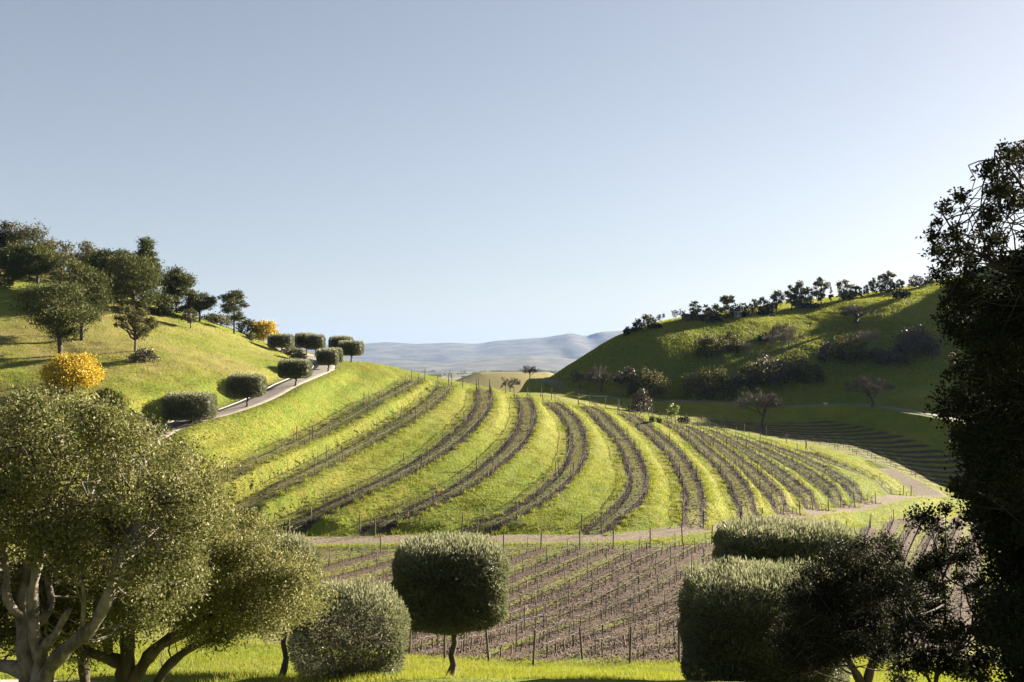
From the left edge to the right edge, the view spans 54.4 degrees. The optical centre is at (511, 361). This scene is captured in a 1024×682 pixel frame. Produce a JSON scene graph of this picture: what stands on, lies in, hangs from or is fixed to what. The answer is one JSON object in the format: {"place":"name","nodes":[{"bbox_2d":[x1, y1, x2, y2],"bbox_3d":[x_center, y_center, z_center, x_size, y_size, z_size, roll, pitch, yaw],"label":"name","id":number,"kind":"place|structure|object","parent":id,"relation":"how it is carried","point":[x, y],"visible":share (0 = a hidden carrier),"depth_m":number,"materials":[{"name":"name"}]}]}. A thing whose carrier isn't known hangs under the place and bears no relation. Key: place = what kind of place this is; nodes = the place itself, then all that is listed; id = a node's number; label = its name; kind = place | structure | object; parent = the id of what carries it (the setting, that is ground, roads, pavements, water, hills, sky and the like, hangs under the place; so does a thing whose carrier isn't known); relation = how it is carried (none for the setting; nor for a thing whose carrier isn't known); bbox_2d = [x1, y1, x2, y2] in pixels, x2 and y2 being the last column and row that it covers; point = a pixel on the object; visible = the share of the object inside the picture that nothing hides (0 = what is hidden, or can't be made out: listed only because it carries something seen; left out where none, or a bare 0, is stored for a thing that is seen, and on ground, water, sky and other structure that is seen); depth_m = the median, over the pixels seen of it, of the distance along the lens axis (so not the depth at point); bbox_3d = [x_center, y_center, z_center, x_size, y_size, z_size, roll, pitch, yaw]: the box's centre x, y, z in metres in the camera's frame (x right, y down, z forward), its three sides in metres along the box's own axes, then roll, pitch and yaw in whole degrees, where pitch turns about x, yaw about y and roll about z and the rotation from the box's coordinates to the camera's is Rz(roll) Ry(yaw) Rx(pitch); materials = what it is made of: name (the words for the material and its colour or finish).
{"place":"outdoors","nodes":[
{"label":"outdoors","id":0,"kind":"place"},
{"bbox_2d":[0,348,334,570],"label":"driveway","id":1,"kind":"structure","parent":0,"point":[278,389],"depth_m":135.94,"materials":[{"name":"concrete"}]},
{"bbox_2d":[91,352,313,492],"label":"driveway kerb","id":2,"kind":"structure","parent":1,"relation":"on","point":[242,399],"depth_m":135.12,"materials":[{"name":"concrete"}]},
{"bbox_2d":[291,331,622,362],"bbox_3d":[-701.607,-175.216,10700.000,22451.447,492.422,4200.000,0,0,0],"label":"mountains","id":3,"kind":"structure","parent":0,"point":[572,346],"depth_m":10101.44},
{"bbox_2d":[371,356,574,371],"bbox_3d":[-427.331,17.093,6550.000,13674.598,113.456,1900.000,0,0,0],"label":"foothills","id":4,"kind":"structure","parent":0,"point":[511,363],"depth_m":6228.89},
{"bbox_2d":[0,249,1023,681],"bbox_3d":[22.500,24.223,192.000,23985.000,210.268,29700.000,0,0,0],"label":"ground","id":5,"kind":"structure","parent":0,"point":[924,435],"depth_m":137.14,"materials":[{"name":"green plant"}]},
{"bbox_2d":[0,276,14,288],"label":"shrub","id":6,"kind":"object","parent":5,"relation":"on","point":[4,282],"visible":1,"depth_m":165.10,"materials":[{"name":"green plant"}]},
{"bbox_2d":[0,220,21,275],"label":"oak tree","id":7,"kind":"object","parent":5,"relation":"on","point":[4,226],"visible":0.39,"depth_m":173.92,"materials":[{"name":"green plant"}]},
{"bbox_2d":[0,243,32,285],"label":"pine tree","id":8,"kind":"object","parent":5,"relation":"on","point":[14,271],"visible":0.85,"depth_m":167.25,"materials":[{"name":"green plant"}]},
{"bbox_2d":[0,218,64,280],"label":"oak tree","id":9,"kind":"object","parent":5,"relation":"on","point":[26,234],"visible":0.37,"depth_m":173.54,"materials":[{"name":"green plant"}]},
{"bbox_2d":[11,242,66,286],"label":"pine tree","id":10,"kind":"object","parent":5,"relation":"on","point":[40,261],"visible":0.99,"depth_m":168.19,"materials":[{"name":"green plant"}]},
{"bbox_2d":[6,276,106,354],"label":"pine tree","id":11,"kind":"object","parent":5,"relation":"on","point":[63,311],"visible":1,"depth_m":137.48,"materials":[{"name":"green plant"}]},
{"bbox_2d":[45,239,78,280],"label":"oak tree","id":12,"kind":"object","parent":5,"relation":"on","point":[65,248],"visible":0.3,"depth_m":178.89,"materials":[{"name":"green plant"}]},
{"bbox_2d":[37,351,109,391],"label":"acacia tree","id":13,"kind":"object","parent":5,"relation":"on","point":[63,369],"visible":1,"depth_m":119.77,"materials":[{"name":"yellow plant"}]},
{"bbox_2d":[45,259,119,339],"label":"pine tree","id":14,"kind":"object","parent":5,"relation":"on","point":[80,270],"visible":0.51,"depth_m":146.00,"materials":[{"name":"green plant"}]},
{"bbox_2d":[68,239,102,276],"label":"oak tree","id":15,"kind":"object","parent":5,"relation":"on","point":[86,249],"visible":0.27,"depth_m":189.04,"materials":[{"name":"green plant"}]},
{"bbox_2d":[88,248,129,302],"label":"pine tree","id":16,"kind":"object","parent":5,"relation":"on","point":[104,253],"visible":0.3,"depth_m":169.26,"materials":[{"name":"green plant"}]},
{"bbox_2d":[0,379,255,681],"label":"live oak","id":17,"kind":"object","parent":5,"relation":"on","point":[50,557],"visible":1,"depth_m":16.40,"materials":[{"name":"green plant"}]},
{"bbox_2d":[96,252,169,310],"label":"pine tree","id":18,"kind":"object","parent":5,"relation":"on","point":[135,270],"visible":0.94,"depth_m":165.12,"materials":[{"name":"green plant"}]},
{"bbox_2d":[111,304,157,351],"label":"deciduous tree","id":19,"kind":"object","parent":5,"relation":"on","point":[135,318],"visible":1,"depth_m":142.10,"materials":[{"name":"green plant"}]},
{"bbox_2d":[126,345,160,361],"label":"shrub","id":20,"kind":"object","parent":5,"relation":"on","point":[149,355],"visible":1,"depth_m":136.39,"materials":[{"name":"green plant"}]},
{"bbox_2d":[133,236,164,306],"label":"conifer tree","id":21,"kind":"object","parent":5,"relation":"on","point":[146,247],"visible":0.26,"depth_m":175.14,"materials":[{"name":"green plant"}]},
{"bbox_2d":[144,290,181,314],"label":"tree","id":22,"kind":"object","parent":5,"relation":"on","point":[166,307],"visible":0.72,"depth_m":172.28,"materials":[{"name":"green plant"}]},
{"bbox_2d":[155,277,179,305],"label":"pine tree","id":23,"kind":"object","parent":5,"relation":"on","point":[166,280],"visible":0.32,"depth_m":178.55,"materials":[{"name":"green plant"}]},
{"bbox_2d":[157,264,197,312],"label":"pine tree","id":24,"kind":"object","parent":5,"relation":"on","point":[182,278],"visible":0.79,"depth_m":180.45,"materials":[{"name":"green plant"}]},
{"bbox_2d":[173,285,202,316],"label":"pine tree","id":25,"kind":"object","parent":5,"relation":"on","point":[189,293],"visible":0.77,"depth_m":177.53,"materials":[{"name":"green plant"}]},
{"bbox_2d":[161,390,218,422],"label":"clipped olive tree","id":26,"kind":"object","parent":5,"relation":"on","point":[190,406],"visible":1,"depth_m":119.08,"materials":[{"name":"green plant"}]},
{"bbox_2d":[180,308,199,327],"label":"deciduous tree","id":27,"kind":"object","parent":5,"relation":"on","point":[189,319],"visible":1,"depth_m":168.66,"materials":[{"name":"green plant"}]},
{"bbox_2d":[183,291,218,321],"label":"pine tree","id":28,"kind":"object","parent":5,"relation":"on","point":[208,302],"visible":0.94,"depth_m":177.77,"materials":[{"name":"green plant"}]},
{"bbox_2d":[74,496,344,681],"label":"live oak","id":29,"kind":"object","parent":5,"relation":"on","point":[279,592],"visible":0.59,"depth_m":19.35,"materials":[{"name":"green plant"}]},
{"bbox_2d":[205,312,236,326],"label":"shrub","id":30,"kind":"object","parent":5,"relation":"on","point":[223,320],"visible":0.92,"depth_m":188.07,"materials":[{"name":"green plant"}]},
{"bbox_2d":[218,288,250,333],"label":"pine tree","id":31,"kind":"object","parent":5,"relation":"on","point":[233,298],"visible":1,"depth_m":180.26,"materials":[{"name":"green plant"}]},
{"bbox_2d":[225,372,266,406],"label":"clipped olive tree","id":32,"kind":"object","parent":5,"relation":"on","point":[244,385],"visible":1,"depth_m":129.15,"materials":[{"name":"green plant"}]},
{"bbox_2d":[235,318,256,333],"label":"shrub","id":33,"kind":"object","parent":5,"relation":"on","point":[248,323],"visible":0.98,"depth_m":190.28,"materials":[{"name":"green plant"}]},
{"bbox_2d":[248,319,279,341],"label":"acacia tree","id":34,"kind":"object","parent":5,"relation":"on","point":[264,329],"visible":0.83,"depth_m":191.50,"materials":[{"name":"yellow plant"}]},
{"bbox_2d":[267,333,294,352],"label":"clipped olive tree","id":35,"kind":"object","parent":5,"relation":"on","point":[278,340],"visible":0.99,"depth_m":180.25,"materials":[{"name":"green plant"}]},
{"bbox_2d":[253,530,321,675],"bbox_3d":[-8.333,9.034,35.994,2.857,5.823,2.481,0,0,0],"label":"clipped olive tree","id":36,"kind":"object","parent":5,"relation":"on","point":[301,541],"visible":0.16,"depth_m":35.90,"materials":[{"name":"green plant"}]},
{"bbox_2d":[277,358,312,385],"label":"clipped olive tree","id":37,"kind":"object","parent":5,"relation":"on","point":[294,368],"visible":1,"depth_m":141.89,"materials":[{"name":"green plant"}]},
{"bbox_2d":[294,332,315,354],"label":"clipped olive tree","id":38,"kind":"object","parent":5,"relation":"on","point":[299,340],"visible":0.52,"depth_m":190.17,"materials":[{"name":"green plant"}]},
{"bbox_2d":[304,334,325,356],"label":"clipped olive tree","id":39,"kind":"object","parent":5,"relation":"on","point":[313,342],"visible":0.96,"depth_m":187.69,"materials":[{"name":"green plant"}]},
{"bbox_2d":[315,348,339,370],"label":"clipped olive tree","id":40,"kind":"object","parent":5,"relation":"on","point":[328,357],"visible":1,"depth_m":158.13,"materials":[{"name":"green plant"}]},
{"bbox_2d":[328,335,353,347],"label":"clipped olive tree","id":41,"kind":"object","parent":5,"relation":"on","point":[335,339],"visible":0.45,"depth_m":176.67,"materials":[{"name":"green plant"}]},
{"bbox_2d":[286,574,411,679],"bbox_3d":[-5.041,8.564,31.009,3.813,3.646,3.267,0,0,0],"label":"shrub","id":42,"kind":"object","parent":5,"relation":"on","point":[384,600],"visible":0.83,"depth_m":30.00,"materials":[{"name":"green plant"}]},
{"bbox_2d":[337,339,364,362],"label":"clipped olive tree","id":43,"kind":"object","parent":5,"relation":"on","point":[351,348],"visible":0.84,"depth_m":172.41,"materials":[{"name":"green plant"}]},
{"bbox_2d":[389,530,511,676],"bbox_3d":[-2.377,9.517,38.005,4.665,6.007,3.988,0,0,-14],"label":"clipped olive tree","id":44,"kind":"object","parent":5,"relation":"on","point":[445,584],"visible":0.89,"depth_m":36.61,"materials":[{"name":"green plant"}]},
{"bbox_2d":[409,369,556,377],"bbox_3d":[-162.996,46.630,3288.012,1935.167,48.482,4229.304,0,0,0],"label":"woodland","id":45,"kind":"object","parent":5,"relation":"on","point":[461,373],"visible":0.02,"depth_m":4448.27,"materials":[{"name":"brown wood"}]},
{"bbox_2d":[0,298,995,579],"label":"grass","id":46,"kind":"structure","parent":5,"relation":"on","point":[538,462],"depth_m":133.35,"materials":[{"name":"green plant"}]},
{"bbox_2d":[0,639,1010,681],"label":"grass","id":47,"kind":"structure","parent":5,"relation":"on","point":[578,672],"depth_m":43.80,"materials":[{"name":"green plant"}]},
{"bbox_2d":[216,379,910,535],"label":"soil clods","id":48,"kind":"object","parent":5,"relation":"on","point":[716,456],"visible":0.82,"depth_m":139.68,"materials":[{"name":"brown soil"}]},
{"bbox_2d":[218,379,915,537],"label":"weeds","id":49,"kind":"object","parent":5,"relation":"on","point":[707,525],"visible":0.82,"depth_m":137.58,"materials":[{"name":"green plant"}]},
{"bbox_2d":[446,531,711,648],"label":"trellis wire","id":50,"kind":"object","parent":5,"relation":"on","point":[582,591],"visible":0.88,"depth_m":70.71,"materials":[{"name":"grey metal"}]},
{"bbox_2d":[569,369,590,388],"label":"bare tree","id":51,"kind":"object","parent":5,"relation":"on","point":[579,376],"visible":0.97,"depth_m":258.56,"materials":[{"name":"brown plant"}]},
{"bbox_2d":[183,518,979,661],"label":"weeds","id":52,"kind":"object","parent":5,"relation":"on","point":[577,608],"visible":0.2,"depth_m":75.59,"materials":[{"name":"green plant"}]},
{"bbox_2d":[489,545,712,651],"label":"vineyard row","id":53,"kind":"object","parent":5,"relation":"on","point":[590,601],"visible":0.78,"depth_m":66.83,"materials":[{"name":"brown plant"}]},
{"bbox_2d":[587,365,622,391],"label":"bare tree","id":54,"kind":"object","parent":5,"relation":"on","point":[596,375],"visible":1,"depth_m":252.27,"materials":[{"name":"brown plant"}]},
{"bbox_2d":[263,519,983,662],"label":"soil clods","id":55,"kind":"object","parent":5,"relation":"on","point":[537,646],"visible":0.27,"depth_m":68.34,"materials":[{"name":"brown soil"}]},
{"bbox_2d":[272,375,975,609],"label":"grapevine","id":56,"kind":"object","parent":5,"relation":"on","point":[863,534],"visible":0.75,"depth_m":132.74,"materials":[{"name":"brown plant"}]},
{"bbox_2d":[626,387,654,412],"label":"bush","id":57,"kind":"object","parent":5,"relation":"on","point":[640,400],"visible":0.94,"depth_m":226.01,"materials":[{"name":"green plant"}]},
{"bbox_2d":[313,374,975,544],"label":"vineyard stake","id":58,"kind":"object","parent":5,"relation":"on","point":[663,450],"visible":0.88,"depth_m":153.51,"materials":[{"name":"wood"}]},
{"bbox_2d":[620,366,673,399],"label":"oak tree","id":59,"kind":"object","parent":5,"relation":"on","point":[649,379],"visible":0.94,"depth_m":244.17,"materials":[{"name":"green plant"}]},
{"bbox_2d":[641,313,656,329],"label":"ridge tree","id":60,"kind":"object","parent":5,"relation":"on","point":[647,318],"visible":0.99,"depth_m":283.36,"materials":[{"name":"green plant"}]},
{"bbox_2d":[666,404,679,417],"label":"shrub","id":61,"kind":"object","parent":5,"relation":"on","point":[671,410],"visible":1,"depth_m":219.85,"materials":[{"name":"green plant"}]},
{"bbox_2d":[681,313,703,320],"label":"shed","id":62,"kind":"structure","parent":5,"relation":"on","point":[687,317],"depth_m":291.63,"materials":[{"name":"grey plant"}]},
{"bbox_2d":[689,301,701,314],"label":"ridge tree","id":63,"kind":"object","parent":5,"relation":"on","point":[696,310],"visible":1,"depth_m":291.43,"materials":[{"name":"green plant"}]},
{"bbox_2d":[677,365,738,399],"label":"oak tree","id":64,"kind":"object","parent":5,"relation":"on","point":[704,378],"visible":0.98,"depth_m":246.03,"materials":[{"name":"green plant"}]},
{"bbox_2d":[692,333,724,358],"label":"bush","id":65,"kind":"object","parent":5,"relation":"on","point":[703,349],"visible":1,"depth_m":262.83,"materials":[{"name":"green plant"}]},
{"bbox_2d":[714,329,745,353],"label":"bush","id":66,"kind":"object","parent":5,"relation":"on","point":[732,339],"visible":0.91,"depth_m":267.15,"materials":[{"name":"green plant"}]},
{"bbox_2d":[738,361,765,388],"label":"tree","id":67,"kind":"object","parent":5,"relation":"on","point":[754,373],"visible":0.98,"depth_m":251.06,"materials":[{"name":"green plant"}]},
{"bbox_2d":[543,275,972,404],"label":"grass","id":68,"kind":"structure","parent":5,"relation":"on","point":[930,291],"depth_m":276.88,"materials":[{"name":"green plant"}]},
{"bbox_2d":[733,387,782,427],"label":"bare tree","id":69,"kind":"object","parent":5,"relation":"on","point":[769,398],"visible":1,"depth_m":225.01,"materials":[{"name":"brown plant"}]},
{"bbox_2d":[676,554,851,681],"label":"clipped olive tree","id":70,"kind":"object","parent":5,"relation":"on","point":[729,612],"visible":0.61,"depth_m":27.76,"materials":[{"name":"green plant"}]},
{"bbox_2d":[746,351,794,386],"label":"tree","id":71,"kind":"object","parent":5,"relation":"on","point":[769,366],"visible":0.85,"depth_m":252.70,"materials":[{"name":"green plant"}]},
{"bbox_2d":[769,289,785,312],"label":"eucalyptus tree","id":72,"kind":"object","parent":5,"relation":"on","point":[775,295],"visible":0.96,"depth_m":308.37,"materials":[{"name":"green plant"}]},
{"bbox_2d":[768,321,797,337],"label":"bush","id":73,"kind":"object","parent":5,"relation":"on","point":[774,328],"visible":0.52,"depth_m":281.73,"materials":[{"name":"green plant"}]},
{"bbox_2d":[762,326,807,357],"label":"bare tree","id":74,"kind":"object","parent":5,"relation":"on","point":[783,337],"visible":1,"depth_m":269.16,"materials":[{"name":"brown plant"}]},
{"bbox_2d":[711,513,863,576],"bbox_3d":[10.439,9.291,37.997,5.606,6.680,4.553,0,0,0],"label":"clipped olive tree","id":75,"kind":"object","parent":5,"relation":"on","point":[765,537],"visible":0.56,"depth_m":36.65,"materials":[{"name":"green plant"}]},
{"bbox_2d":[782,285,799,310],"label":"eucalyptus tree","id":76,"kind":"object","parent":5,"relation":"on","point":[790,295],"visible":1,"depth_m":314.15,"materials":[{"name":"green plant"}]},
{"bbox_2d":[781,351,816,383],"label":"tree","id":77,"kind":"object","parent":5,"relation":"on","point":[801,362],"visible":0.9,"depth_m":255.74,"materials":[{"name":"green plant"}]},
{"bbox_2d":[792,280,806,308],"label":"eucalyptus tree","id":78,"kind":"object","parent":5,"relation":"on","point":[798,285],"visible":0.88,"depth_m":315.92,"materials":[{"name":"green plant"}]},
{"bbox_2d":[798,286,814,303],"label":"eucalyptus tree","id":79,"kind":"object","parent":5,"relation":"on","point":[805,292],"visible":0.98,"depth_m":316.99,"materials":[{"name":"green plant"}]},
{"bbox_2d":[809,364,825,381],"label":"bush","id":80,"kind":"object","parent":5,"relation":"on","point":[818,376],"visible":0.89,"depth_m":256.92,"materials":[{"name":"green plant"}]},
{"bbox_2d":[811,277,831,304],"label":"eucalyptus tree","id":81,"kind":"object","parent":5,"relation":"on","point":[822,291],"visible":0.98,"depth_m":320.78,"materials":[{"name":"green plant"}]},
{"bbox_2d":[700,414,947,485],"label":"vineyard stake","id":82,"kind":"object","parent":5,"relation":"on","point":[850,441],"visible":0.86,"depth_m":215.53,"materials":[{"name":"brown wood"}]},
{"bbox_2d":[815,341,833,361],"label":"bush","id":83,"kind":"object","parent":5,"relation":"on","point":[822,349],"visible":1,"depth_m":268.62,"materials":[{"name":"green plant"}]},
{"bbox_2d":[835,279,851,299],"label":"eucalyptus tree","id":84,"kind":"object","parent":5,"relation":"on","point":[840,289],"visible":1,"depth_m":327.58,"materials":[{"name":"green plant"}]},
{"bbox_2d":[762,524,925,681],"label":"evergreen oak","id":85,"kind":"object","parent":5,"relation":"on","point":[847,602],"visible":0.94,"depth_m":22.20,"materials":[{"name":"green plant"}]},
{"bbox_2d":[829,331,869,363],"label":"tree","id":86,"kind":"object","parent":5,"relation":"on","point":[854,351],"visible":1,"depth_m":266.29,"materials":[{"name":"green plant"}]},
{"bbox_2d":[834,302,883,323],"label":"bare tree","id":87,"kind":"object","parent":5,"relation":"on","point":[855,310],"visible":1,"depth_m":291.91,"materials":[{"name":"brown plant"}]},
{"bbox_2d":[855,329,881,358],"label":"bare tree","id":88,"kind":"object","parent":5,"relation":"on","point":[876,336],"visible":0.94,"depth_m":267.01,"materials":[{"name":"brown plant"}]},
{"bbox_2d":[843,373,895,406],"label":"bare tree","id":89,"kind":"object","parent":5,"relation":"on","point":[867,382],"visible":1,"depth_m":234.35,"materials":[{"name":"brown plant"}]},
{"bbox_2d":[876,273,889,289],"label":"eucalyptus tree","id":90,"kind":"object","parent":5,"relation":"on","point":[883,280],"visible":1,"depth_m":337.57,"materials":[{"name":"green plant"}]},
{"bbox_2d":[873,283,900,293],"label":"hedge","id":91,"kind":"object","parent":5,"relation":"on","point":[887,285],"visible":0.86,"depth_m":337.01,"materials":[{"name":"green plant"}]},
{"bbox_2d":[873,348,911,365],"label":"thicket","id":92,"kind":"object","parent":5,"relation":"on","point":[883,357],"visible":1,"depth_m":259.65,"materials":[{"name":"green plant"}]},
{"bbox_2d":[891,288,912,298],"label":"bush","id":93,"kind":"object","parent":5,"relation":"on","point":[901,294],"visible":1,"depth_m":315.74,"materials":[{"name":"green plant"}]},
{"bbox_2d":[888,324,943,358],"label":"tree","id":94,"kind":"object","parent":5,"relation":"on","point":[914,336],"visible":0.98,"depth_m":260.50,"materials":[{"name":"green plant"}]},
{"bbox_2d":[907,275,925,287],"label":"ridge tree","id":95,"kind":"object","parent":5,"relation":"on","point":[916,282],"visible":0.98,"depth_m":342.66,"materials":[{"name":"green plant"}]},
{"bbox_2d":[884,499,1007,681],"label":"evergreen tree","id":96,"kind":"object","parent":5,"relation":"on","point":[910,622],"visible":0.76,"depth_m":17.01,"materials":[{"name":"green plant"}]},
{"bbox_2d":[915,137,1023,681],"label":"evergreen tree","id":97,"kind":"object","parent":5,"relation":"on","point":[988,434],"visible":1,"depth_m":13.44,"materials":[{"name":"green plant"}]},
{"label":"vineyard post","id":98,"kind":"object","parent":5,"relation":"on","visible":0},
{"bbox_2d":[412,531,682,644],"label":"trellis wire","id":99,"kind":"object","parent":98,"relation":"attached to","point":[567,584],"visible":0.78,"depth_m":75.71,"materials":[{"name":"grey metal"}]},
{"bbox_2d":[0,0,1023,344],"label":"sky","id":100,"kind":"structure","parent":0,"point":[367,171],"materials":[{"name":"blue"}]},
{"bbox_2d":[539,379,963,420],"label":"valley road","id":101,"kind":"structure","parent":0,"point":[892,408],"depth_m":241.96,"materials":[{"name":"grey asphalt"}]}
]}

